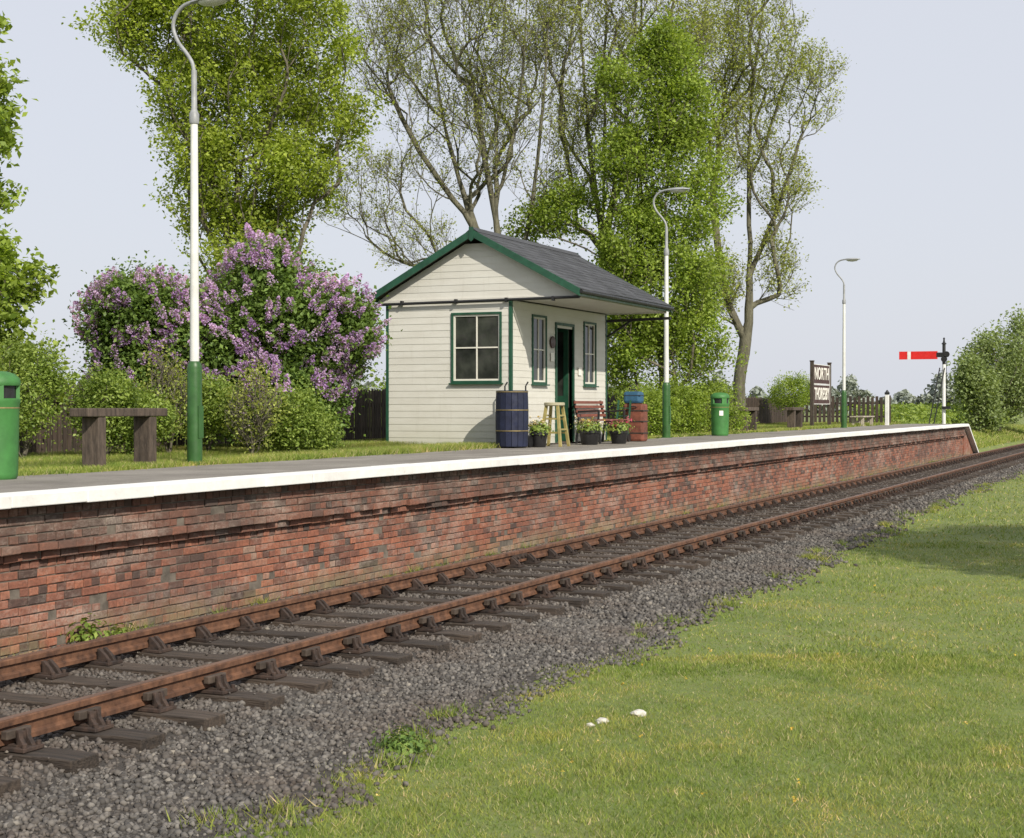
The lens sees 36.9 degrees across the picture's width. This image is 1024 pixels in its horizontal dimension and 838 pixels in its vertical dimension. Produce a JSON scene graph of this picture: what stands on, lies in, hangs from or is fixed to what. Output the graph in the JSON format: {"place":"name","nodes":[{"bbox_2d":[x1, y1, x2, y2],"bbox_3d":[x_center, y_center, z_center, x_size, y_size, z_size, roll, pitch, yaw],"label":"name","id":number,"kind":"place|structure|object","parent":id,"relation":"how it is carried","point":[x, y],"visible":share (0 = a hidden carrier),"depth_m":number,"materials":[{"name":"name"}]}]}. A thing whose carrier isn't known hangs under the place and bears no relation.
{"place":"outdoors","nodes":[
{"label":"outdoors","id":0,"kind":"place"},
{"bbox_2d":[0,0,1023,404],"label":"sky","id":1,"kind":"structure","parent":0,"point":[922,167],"materials":[{"name":"white"}]},
{"bbox_2d":[6,410,1023,837],"bbox_3d":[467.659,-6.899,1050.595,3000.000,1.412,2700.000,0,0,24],"label":"ground","id":2,"kind":"structure","parent":0,"point":[841,614],"depth_m":10.50,"materials":[{"name":"green plant"}]},
{"bbox_2d":[0,11,73,444],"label":"chestnut tree","id":3,"kind":"object","parent":2,"relation":"on","point":[14,289],"visible":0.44,"depth_m":22.85,"materials":[{"name":"green plant"}]},
{"bbox_2d":[0,326,92,458],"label":"shrub","id":4,"kind":"object","parent":2,"relation":"on","point":[20,361],"visible":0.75,"depth_m":20.89,"materials":[{"name":"green plant"}]},
{"bbox_2d":[55,359,152,456],"bbox_3d":[-5.687,-0.132,21.583,1.358,1.425,1.420,0,0,24],"label":"shrub","id":5,"kind":"object","parent":2,"relation":"on","point":[110,388],"visible":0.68,"depth_m":21.34,"materials":[{"name":"green plant"}]},
{"bbox_2d":[69,408,166,467],"bbox_3d":[-4.710,0.254,18.463,0.280,0.770,1.500,0,0,24],"label":"sleeper bench","id":6,"kind":"object","parent":2,"relation":"on","point":[94,435],"visible":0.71,"depth_m":18.08,"materials":[{"name":"brown wood"}]},
{"bbox_2d":[52,250,229,446],"bbox_3d":[-6.117,-1.129,25.435,3.002,3.357,2.706,0,0,24],"label":"lilac bush","id":7,"kind":"object","parent":2,"relation":"on","point":[123,311],"visible":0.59,"depth_m":24.84,"materials":[{"name":"purple plant"}]},
{"bbox_2d":[97,371,186,454],"bbox_3d":[-5.306,-0.052,22.000,1.572,1.265,1.445,0,0,24],"label":"shrub","id":8,"kind":"object","parent":2,"relation":"on","point":[162,421],"visible":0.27,"depth_m":21.91,"materials":[{"name":"green plant"}]},
{"bbox_2d":[133,342,211,452],"bbox_3d":[-5.043,-0.279,22.524,1.243,1.695,1.086,0,0,24],"label":"shrub","id":9,"kind":"object","parent":2,"relation":"on","point":[167,377],"visible":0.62,"depth_m":22.45,"materials":[{"name":"green plant"}]},
{"bbox_2d":[171,0,230,464],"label":"street lamp","id":10,"kind":"object","parent":2,"relation":"on","point":[195,421],"visible":0.93,"depth_m":18.98,"materials":[{"name":"white metal"}]},
{"bbox_2d":[174,370,253,451],"bbox_3d":[-4.520,-0.130,23.152,1.541,1.401,1.419,0,0,24],"label":"shrub","id":11,"kind":"object","parent":2,"relation":"on","point":[211,401],"visible":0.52,"depth_m":22.88,"materials":[{"name":"green plant"}]},
{"bbox_2d":[61,0,394,299],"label":"leafy tree","id":12,"kind":"object","parent":2,"relation":"on","point":[227,79],"visible":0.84,"depth_m":37.38,"materials":[{"name":"green plant"}]},
{"bbox_2d":[209,353,298,455],"bbox_3d":[-3.794,-0.195,22.495,1.201,1.546,1.153,0,0,24],"label":"shrub","id":13,"kind":"object","parent":2,"relation":"on","point":[238,416],"visible":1,"depth_m":22.38,"materials":[{"name":"green plant"}]},
{"bbox_2d":[144,220,402,447],"bbox_3d":[-3.960,-1.382,25.332,4.419,3.897,3.217,0,0,24],"label":"lilac bush","id":14,"kind":"object","parent":2,"relation":"on","point":[334,318],"visible":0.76,"depth_m":24.85,"materials":[{"name":"purple plant"}]},
{"bbox_2d":[252,372,336,453],"bbox_3d":[-3.319,-0.072,23.392,1.335,1.293,1.292,0,0,-13],"label":"shrub","id":15,"kind":"object","parent":2,"relation":"on","point":[311,413],"visible":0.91,"depth_m":23.21,"materials":[{"name":"green plant"}]},
{"bbox_2d":[269,399,353,451],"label":"shrub","id":16,"kind":"object","parent":2,"relation":"on","point":[332,438],"visible":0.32,"depth_m":23.84,"materials":[{"name":"green plant"}]},
{"bbox_2d":[46,369,764,448],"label":"hedge","id":17,"kind":"object","parent":2,"relation":"on","point":[383,384],"visible":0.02,"depth_m":41.80,"materials":[{"name":"green plant"}]},
{"bbox_2d":[19,381,799,455],"bbox_3d":[1.034,-0.126,41.107,0.176,1.200,56.050,0,0,24],"label":"picket fence","id":18,"kind":"object","parent":2,"relation":"on","point":[367,421],"visible":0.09,"depth_m":31.49,"materials":[{"name":"brown wood"}]},
{"bbox_2d":[309,0,600,271],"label":"sparse tree","id":19,"kind":"object","parent":2,"relation":"on","point":[401,31],"visible":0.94,"depth_m":42.73,"materials":[{"name":"green plant"}]},
{"bbox_2d":[0,424,978,658],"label":"railway platform","id":20,"kind":"structure","parent":2,"relation":"on","point":[139,547],"depth_m":17.45,"materials":[{"name":"brick"}]},
{"bbox_2d":[0,371,20,479],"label":"litter bin","id":21,"kind":"object","parent":20,"relation":"on","point":[10,399],"visible":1,"depth_m":15.07,"materials":[{"name":"green plastic"}]},
{"bbox_2d":[495,390,528,446],"bbox_3d":[0.000,-0.011,26.731,0.585,0.970,0.585,0,0,24],"label":"barrel","id":22,"kind":"object","parent":20,"relation":"on","point":[512,418],"visible":1,"depth_m":26.49,"materials":[{"name":"blue paint"}]},
{"bbox_2d":[528,416,556,446],"bbox_3d":[0.490,0.219,27.125,0.597,0.563,0.621,0,1,42],"label":"flower tub","id":23,"kind":"object","parent":20,"relation":"on","point":[538,431],"visible":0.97,"depth_m":27.02,"materials":[{"name":"black paint"}]},
{"bbox_2d":[542,402,569,446],"bbox_3d":[0.763,0.101,27.684,0.449,0.801,0.449,0,0,24],"label":"wooden stool","id":24,"kind":"object","parent":20,"relation":"on","point":[557,405],"visible":0.87,"depth_m":27.59,"materials":[{"name":"paint"}]},
{"bbox_2d":[570,416,608,444],"bbox_3d":[1.469,0.217,28.924,0.768,0.538,0.712,0,0,24],"label":"flower tub","id":25,"kind":"object","parent":20,"relation":"on","point":[589,431],"visible":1,"depth_m":28.77,"materials":[{"name":"black paint"}]},
{"bbox_2d":[573,400,627,443],"bbox_3d":[1.756,0.053,30.416,0.608,0.846,1.560,0,0,24],"label":"platform bench","id":26,"kind":"object","parent":20,"relation":"on","point":[599,415],"visible":0.83,"depth_m":30.21,"materials":[{"name":"red wood"}]},
{"bbox_2d":[602,416,634,443],"bbox_3d":[2.079,0.207,29.701,0.688,0.547,0.642,0,0,24],"label":"flower tub","id":27,"kind":"object","parent":20,"relation":"on","point":[618,433],"visible":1,"depth_m":29.60,"materials":[{"name":"black paint"}]},
{"bbox_2d":[624,404,648,441],"bbox_3d":[2.545,0.074,31.736,0.452,0.780,0.398,0,0,24],"label":"upright suitcase","id":28,"kind":"object","parent":20,"relation":"on","point":[639,432],"visible":0.69,"depth_m":31.59,"materials":[{"name":"red leather"}]},
{"bbox_2d":[623,389,644,403],"bbox_3d":[2.518,-0.468,31.769,0.386,0.299,0.286,0,0,24],"label":"blue tin case","id":29,"kind":"object","parent":28,"relation":"on","point":[636,397],"visible":0.99,"depth_m":31.65,"materials":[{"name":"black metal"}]},
{"bbox_2d":[653,187,688,437],"bbox_3d":[3.671,-2.444,35.509,0.887,5.795,0.260,0,0,24],"label":"street lamp","id":30,"kind":"object","parent":20,"relation":"on","point":[666,414],"visible":0.97,"depth_m":35.51,"materials":[{"name":"white metal"}]},
{"bbox_2d":[710,392,729,435],"bbox_3d":[5.144,-0.122,37.992,0.474,1.072,0.474,0,0,24],"label":"litter bin","id":31,"kind":"object","parent":20,"relation":"on","point":[719,404],"visible":1,"depth_m":37.81,"materials":[{"name":"green plastic"}]},
{"bbox_2d":[834,258,859,427],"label":"street lamp","id":32,"kind":"object","parent":20,"relation":"on","point":[843,408],"visible":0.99,"depth_m":52.26,"materials":[{"name":"white metal"}]},
{"bbox_2d":[899,338,950,423],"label":"semaphore signal","id":33,"kind":"object","parent":20,"relation":"on","point":[944,354],"visible":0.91,"depth_m":65.03,"materials":[{"name":"white paint"}]},
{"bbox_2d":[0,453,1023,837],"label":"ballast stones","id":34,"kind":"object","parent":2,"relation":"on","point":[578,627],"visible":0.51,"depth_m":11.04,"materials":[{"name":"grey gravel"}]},
{"bbox_2d":[349,720,445,757],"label":"weed clump","id":35,"kind":"object","parent":34,"relation":"on","point":[419,743],"visible":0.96,"depth_m":9.39,"materials":[{"name":"green plant"}]},
{"bbox_2d":[0,465,1023,837],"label":"trackbed","id":36,"kind":"structure","parent":2,"relation":"on","point":[306,799],"depth_m":9.56,"materials":[{"name":"grey gravel"}]},
{"bbox_2d":[0,776,20,797],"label":"sleeper","id":37,"kind":"object","parent":36,"relation":"on","point":[10,785],"visible":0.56,"depth_m":8.24,"materials":[{"name":"wood"}]},
{"bbox_2d":[0,555,631,745],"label":"rail","id":38,"kind":"object","parent":37,"relation":"on","point":[49,718],"visible":0.84,"depth_m":11.33,"materials":[{"name":"metal"}]},
{"bbox_2d":[0,725,98,774],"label":"sleeper","id":39,"kind":"object","parent":36,"relation":"on","point":[23,747],"visible":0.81,"depth_m":8.88,"materials":[{"name":"wood"}]},
{"bbox_2d":[0,550,519,680],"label":"rail","id":40,"kind":"object","parent":39,"relation":"on","point":[12,667],"visible":0.92,"depth_m":13.48,"materials":[{"name":"metal"}]},
{"bbox_2d":[0,706,165,750],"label":"sleeper","id":41,"kind":"object","parent":36,"relation":"on","point":[94,727],"visible":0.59,"depth_m":9.45,"materials":[{"name":"wood"}]},
{"bbox_2d":[60,613,123,642],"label":"weed clump","id":42,"kind":"object","parent":36,"relation":"on","point":[90,631],"visible":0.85,"depth_m":13.18,"materials":[{"name":"green plant"}]},
{"bbox_2d":[0,688,224,730],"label":"sleeper","id":43,"kind":"object","parent":36,"relation":"on","point":[160,707],"visible":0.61,"depth_m":10.09,"materials":[{"name":"wood"}]},
{"bbox_2d":[5,659,284,710],"bbox_3d":[-2.818,1.921,11.127,2.600,0.262,0.252,0,0,24],"label":"sleeper","id":44,"kind":"object","parent":36,"relation":"on","point":[220,690],"visible":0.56,"depth_m":10.79,"materials":[{"name":"wood"}]},
{"bbox_2d":[61,647,332,693],"bbox_3d":[-2.558,1.916,11.711,2.600,0.262,0.252,0,0,24],"label":"sleeper","id":45,"kind":"object","parent":36,"relation":"on","point":[107,660],"visible":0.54,"depth_m":11.39,"materials":[{"name":"wood"}]},
{"bbox_2d":[118,636,373,678],"bbox_3d":[-2.301,1.911,12.305,2.600,0.262,0.251,0,0,24],"label":"sleeper","id":46,"kind":"object","parent":36,"relation":"on","point":[159,649],"visible":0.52,"depth_m":11.98,"materials":[{"name":"wood"}]},
{"bbox_2d":[165,625,411,665],"bbox_3d":[-2.042,1.907,12.901,2.600,0.262,0.251,0,0,24],"label":"sleeper","id":47,"kind":"object","parent":36,"relation":"on","point":[204,637],"visible":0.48,"depth_m":12.58,"materials":[{"name":"wood"}]},
{"bbox_2d":[213,616,448,654],"bbox_3d":[-1.769,1.902,13.519,2.600,0.262,0.252,0,0,24],"label":"sleeper","id":48,"kind":"object","parent":36,"relation":"on","point":[247,627],"visible":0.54,"depth_m":13.25,"materials":[{"name":"wood"}]},
{"bbox_2d":[255,607,481,642],"bbox_3d":[-1.502,1.897,14.101,2.600,0.262,0.252,0,0,24],"label":"sleeper","id":49,"kind":"object","parent":36,"relation":"on","point":[287,617],"visible":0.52,"depth_m":13.77,"materials":[{"name":"wood"}]},
{"bbox_2d":[294,599,510,633],"bbox_3d":[-1.240,1.892,14.694,2.600,0.262,0.251,0,0,24],"label":"sleeper","id":50,"kind":"object","parent":36,"relation":"on","point":[323,609],"visible":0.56,"depth_m":14.37,"materials":[{"name":"wood"}]},
{"bbox_2d":[330,592,539,623],"bbox_3d":[-0.960,1.887,15.324,2.600,0.262,0.251,0,0,24],"label":"sleeper","id":51,"kind":"object","parent":36,"relation":"on","point":[358,600],"visible":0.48,"depth_m":15.09,"materials":[{"name":"wood"}]},
{"bbox_2d":[364,585,564,615],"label":"sleeper","id":52,"kind":"object","parent":36,"relation":"on","point":[388,594],"visible":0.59,"depth_m":15.56,"materials":[{"name":"wood"}]},
{"bbox_2d":[394,578,588,607],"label":"sleeper","id":53,"kind":"object","parent":36,"relation":"on","point":[418,586],"visible":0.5,"depth_m":16.23,"materials":[{"name":"wood"}]},
{"bbox_2d":[423,573,609,599],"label":"sleeper","id":54,"kind":"object","parent":36,"relation":"on","point":[443,581],"visible":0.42,"depth_m":16.92,"materials":[{"name":"wood"}]},
{"bbox_2d":[449,567,632,592],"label":"sleeper","id":55,"kind":"object","parent":36,"relation":"on","point":[472,575],"visible":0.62,"depth_m":17.62,"materials":[{"name":"wood"}]},
{"bbox_2d":[475,562,648,586],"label":"sleeper","id":56,"kind":"object","parent":36,"relation":"on","point":[609,576],"visible":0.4,"depth_m":18.09,"materials":[{"name":"wood"}]},
{"bbox_2d":[496,557,667,579],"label":"sleeper","id":57,"kind":"object","parent":36,"relation":"on","point":[515,564],"visible":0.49,"depth_m":18.63,"materials":[{"name":"wood"}]},
{"bbox_2d":[520,553,680,576],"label":"sleeper","id":58,"kind":"object","parent":36,"relation":"on","point":[532,560],"visible":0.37,"depth_m":19.07,"materials":[{"name":"wood"}]},
{"bbox_2d":[537,549,697,570],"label":"sleeper","id":59,"kind":"object","parent":36,"relation":"on","point":[553,556],"visible":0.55,"depth_m":19.75,"materials":[{"name":"wood"}]},
{"bbox_2d":[557,545,710,566],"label":"sleeper","id":60,"kind":"object","parent":36,"relation":"on","point":[571,552],"visible":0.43,"depth_m":20.32,"materials":[{"name":"wood"}]},
{"bbox_2d":[574,541,725,561],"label":"sleeper","id":61,"kind":"object","parent":36,"relation":"on","point":[588,548],"visible":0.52,"depth_m":20.88,"materials":[{"name":"wood"}]},
{"bbox_2d":[592,537,737,556],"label":"sleeper","id":62,"kind":"object","parent":36,"relation":"on","point":[603,544],"visible":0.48,"depth_m":21.69,"materials":[{"name":"wood"}]},
{"bbox_2d":[608,534,751,552],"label":"sleeper","id":63,"kind":"object","parent":36,"relation":"on","point":[620,540],"visible":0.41,"depth_m":22.10,"materials":[{"name":"wood"}]},
{"bbox_2d":[623,530,763,548],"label":"sleeper","id":64,"kind":"object","parent":36,"relation":"on","point":[636,536],"visible":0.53,"depth_m":22.94,"materials":[{"name":"wood"}]},
{"bbox_2d":[639,528,774,545],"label":"sleeper","id":65,"kind":"object","parent":36,"relation":"on","point":[648,533],"visible":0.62,"depth_m":23.53,"materials":[{"name":"wood"}]},
{"bbox_2d":[653,525,784,541],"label":"sleeper","id":66,"kind":"object","parent":36,"relation":"on","point":[662,530],"visible":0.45,"depth_m":23.92,"materials":[{"name":"wood"}]},
{"bbox_2d":[666,522,795,538],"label":"sleeper","id":67,"kind":"object","parent":36,"relation":"on","point":[676,527],"visible":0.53,"depth_m":24.52,"materials":[{"name":"wood"}]},
{"bbox_2d":[679,519,803,534],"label":"sleeper","id":68,"kind":"object","parent":36,"relation":"on","point":[688,525],"visible":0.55,"depth_m":25.29,"materials":[{"name":"wood"}]},
{"bbox_2d":[690,516,813,531],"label":"sleeper","id":69,"kind":"object","parent":36,"relation":"on","point":[785,525],"visible":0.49,"depth_m":25.70,"materials":[{"name":"wood"}]},
{"bbox_2d":[511,484,831,561],"bbox_3d":[3.738,1.673,27.715,0.110,0.146,18.514,0,0,24],"label":"rail","id":70,"kind":"object","parent":69,"relation":"on","point":[538,551],"visible":0.9,"depth_m":23.96,"materials":[{"name":"metal"}]},
{"bbox_2d":[702,514,823,528],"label":"sleeper","id":71,"kind":"object","parent":36,"relation":"on","point":[710,519],"visible":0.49,"depth_m":26.31,"materials":[{"name":"wood"}]},
{"bbox_2d":[714,512,831,526],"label":"sleeper","id":72,"kind":"object","parent":36,"relation":"on","point":[722,517],"visible":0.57,"depth_m":26.90,"materials":[{"name":"wood"}]},
{"bbox_2d":[724,510,838,523],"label":"sleeper","id":73,"kind":"object","parent":36,"relation":"on","point":[730,514],"visible":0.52,"depth_m":27.44,"materials":[{"name":"wood"}]},
{"bbox_2d":[733,507,847,521],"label":"sleeper","id":74,"kind":"object","parent":36,"relation":"on","point":[742,512],"visible":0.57,"depth_m":28.11,"materials":[{"name":"wood"}]},
{"bbox_2d":[744,505,854,518],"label":"sleeper","id":75,"kind":"object","parent":36,"relation":"on","point":[750,509],"visible":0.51,"depth_m":28.93,"materials":[{"name":"wood"}]},
{"bbox_2d":[753,503,861,516],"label":"sleeper","id":76,"kind":"object","parent":36,"relation":"on","point":[758,508],"visible":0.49,"depth_m":29.32,"materials":[{"name":"wood"}]},
{"bbox_2d":[762,502,867,514],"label":"sleeper","id":77,"kind":"object","parent":36,"relation":"on","point":[767,505],"visible":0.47,"depth_m":30.11,"materials":[{"name":"wood"}]},
{"bbox_2d":[770,500,873,511],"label":"sleeper","id":78,"kind":"object","parent":36,"relation":"on","point":[774,504],"visible":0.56,"depth_m":30.78,"materials":[{"name":"wood"}]},
{"bbox_2d":[801,493,897,504],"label":"sleeper","id":79,"kind":"object","parent":36,"relation":"on","point":[806,497],"visible":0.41,"depth_m":32.90,"materials":[{"name":"wood"}]},
{"bbox_2d":[624,485,896,566],"bbox_3d":[5.108,1.678,27.105,0.110,0.146,18.514,0,0,24],"label":"rail","id":80,"kind":"object","parent":79,"relation":"on","point":[649,555],"visible":0.71,"depth_m":23.28,"materials":[{"name":"metal"}]},
{"bbox_2d":[885,475,961,482],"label":"sleeper","id":81,"kind":"object","parent":36,"relation":"on","point":[889,478],"visible":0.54,"depth_m":41.80,"materials":[{"name":"wood"}]},
{"bbox_2d":[830,460,946,488],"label":"rail","id":82,"kind":"object","parent":81,"relation":"on","point":[849,482],"visible":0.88,"depth_m":41.85,"materials":[{"name":"metal"}]},
{"bbox_2d":[898,472,970,479],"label":"sleeper","id":83,"kind":"object","parent":36,"relation":"on","point":[900,474],"visible":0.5,"depth_m":43.55,"materials":[{"name":"wood"}]},
{"bbox_2d":[894,460,991,490],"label":"rail","id":84,"kind":"object","parent":83,"relation":"on","point":[901,485],"visible":0.71,"depth_m":41.32,"materials":[{"name":"metal"}]},
{"bbox_2d":[370,227,673,446],"bbox_3d":[0.313,-1.471,29.759,4.256,3.961,5.142,0,0,24],"label":"wooden waiting hut","id":85,"kind":"object","parent":2,"relation":"on","point":[479,317],"visible":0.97,"depth_m":28.01,"materials":[{"name":"white wood"}]},
{"bbox_2d":[448,312,502,383],"bbox_3d":[-0.638,-1.272,27.623,1.060,1.295,0.130,0,0,24],"label":"window","id":86,"kind":"structure","parent":85,"relation":"in","point":[476,341],"depth_m":27.63,"materials":[{"name":"grey glass"}]},
{"bbox_2d":[531,314,549,385],"bbox_3d":[0.502,-1.274,28.500,0.130,1.305,0.740,0,0,24],"label":"window","id":87,"kind":"structure","parent":85,"relation":"in","point":[539,326],"depth_m":28.57,"materials":[{"name":"green paint"}]},
{"bbox_2d":[557,328,567,440],"bbox_3d":[0.740,-0.682,30.183,0.780,2.216,0.040,0,0,24],"label":"door","id":88,"kind":"structure","parent":85,"relation":"in","point":[562,334],"depth_m":30.06,"materials":[{"name":"green paint"}]},
{"bbox_2d":[583,321,598,386],"bbox_3d":[1.559,-1.293,30.876,0.130,1.305,0.740,0,0,24],"label":"window","id":89,"kind":"structure","parent":85,"relation":"in","point":[589,332],"depth_m":30.89,"materials":[{"name":"grey glass"}]},
{"bbox_2d":[491,3,756,431],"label":"leafy tree","id":90,"kind":"object","parent":2,"relation":"on","point":[633,260],"visible":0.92,"depth_m":41.50,"materials":[{"name":"green plant"}]},
{"bbox_2d":[515,0,732,394],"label":"sparse tree","id":91,"kind":"object","parent":2,"relation":"on","point":[632,29],"visible":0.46,"depth_m":44.59,"materials":[{"name":"green plant"}]},
{"bbox_2d":[607,376,689,435],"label":"shrub","id":92,"kind":"object","parent":2,"relation":"on","point":[652,399],"visible":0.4,"depth_m":37.81,"materials":[{"name":"green plant"}]},
{"bbox_2d":[650,369,711,433],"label":"shrub","id":93,"kind":"object","parent":2,"relation":"on","point":[691,420],"visible":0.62,"depth_m":40.66,"materials":[{"name":"green plant"}]},
{"bbox_2d":[351,371,1022,413],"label":"woodland","id":94,"kind":"object","parent":2,"relation":"on","point":[905,396],"visible":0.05,"depth_m":425.73,"materials":[{"name":"green plant"}]},
{"bbox_2d":[675,374,758,432],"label":"shrub","id":95,"kind":"object","parent":2,"relation":"on","point":[737,424],"visible":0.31,"depth_m":42.72,"materials":[{"name":"green plant"}]},
{"bbox_2d":[737,407,758,430],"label":"sleeper bench","id":96,"kind":"object","parent":2,"relation":"on","point":[752,411],"visible":0.51,"depth_m":45.42,"materials":[{"name":"brown wood"}]},
{"bbox_2d":[685,0,856,428],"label":"sparse tree","id":97,"kind":"object","parent":2,"relation":"on","point":[744,332],"visible":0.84,"depth_m":47.58,"materials":[{"name":"green plant"}]},
{"bbox_2d":[761,370,815,414],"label":"shrub","id":98,"kind":"object","parent":2,"relation":"on","point":[777,392],"visible":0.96,"depth_m":59.61,"materials":[{"name":"green plant"}]},
{"bbox_2d":[785,407,803,427],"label":"sleeper bench","id":99,"kind":"object","parent":2,"relation":"on","point":[794,416],"visible":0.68,"depth_m":49.92,"materials":[{"name":"brown wood"}]},
{"bbox_2d":[810,360,831,425],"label":"station name sign","id":100,"kind":"object","parent":2,"relation":"on","point":[820,374],"visible":0.98,"depth_m":55.81,"materials":[{"name":"brown wood"}]},
{"bbox_2d":[800,395,890,423],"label":"picket barrier","id":101,"kind":"object","parent":2,"relation":"on","point":[859,403],"visible":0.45,"depth_m":63.03,"materials":[{"name":"wood"}]},
{"bbox_2d":[821,402,1019,430],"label":"hedgerow","id":102,"kind":"object","parent":2,"relation":"on","point":[915,413],"visible":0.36,"depth_m":76.98,"materials":[{"name":"green plant"}]},
{"bbox_2d":[947,348,1011,434],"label":"hedgerow tree","id":103,"kind":"object","parent":2,"relation":"on","point":[975,381],"visible":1,"depth_m":87.48,"materials":[{"name":"green plant"}]},
{"bbox_2d":[955,320,1023,430],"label":"hedgerow tree","id":104,"kind":"object","parent":2,"relation":"on","point":[1013,378],"visible":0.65,"depth_m":90.98,"materials":[{"name":"green plant"}]},
{"bbox_2d":[993,303,1023,415],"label":"hedgerow tree","id":105,"kind":"object","parent":2,"relation":"on","point":[1018,324],"visible":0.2,"depth_m":99.63,"materials":[{"name":"green plant"}]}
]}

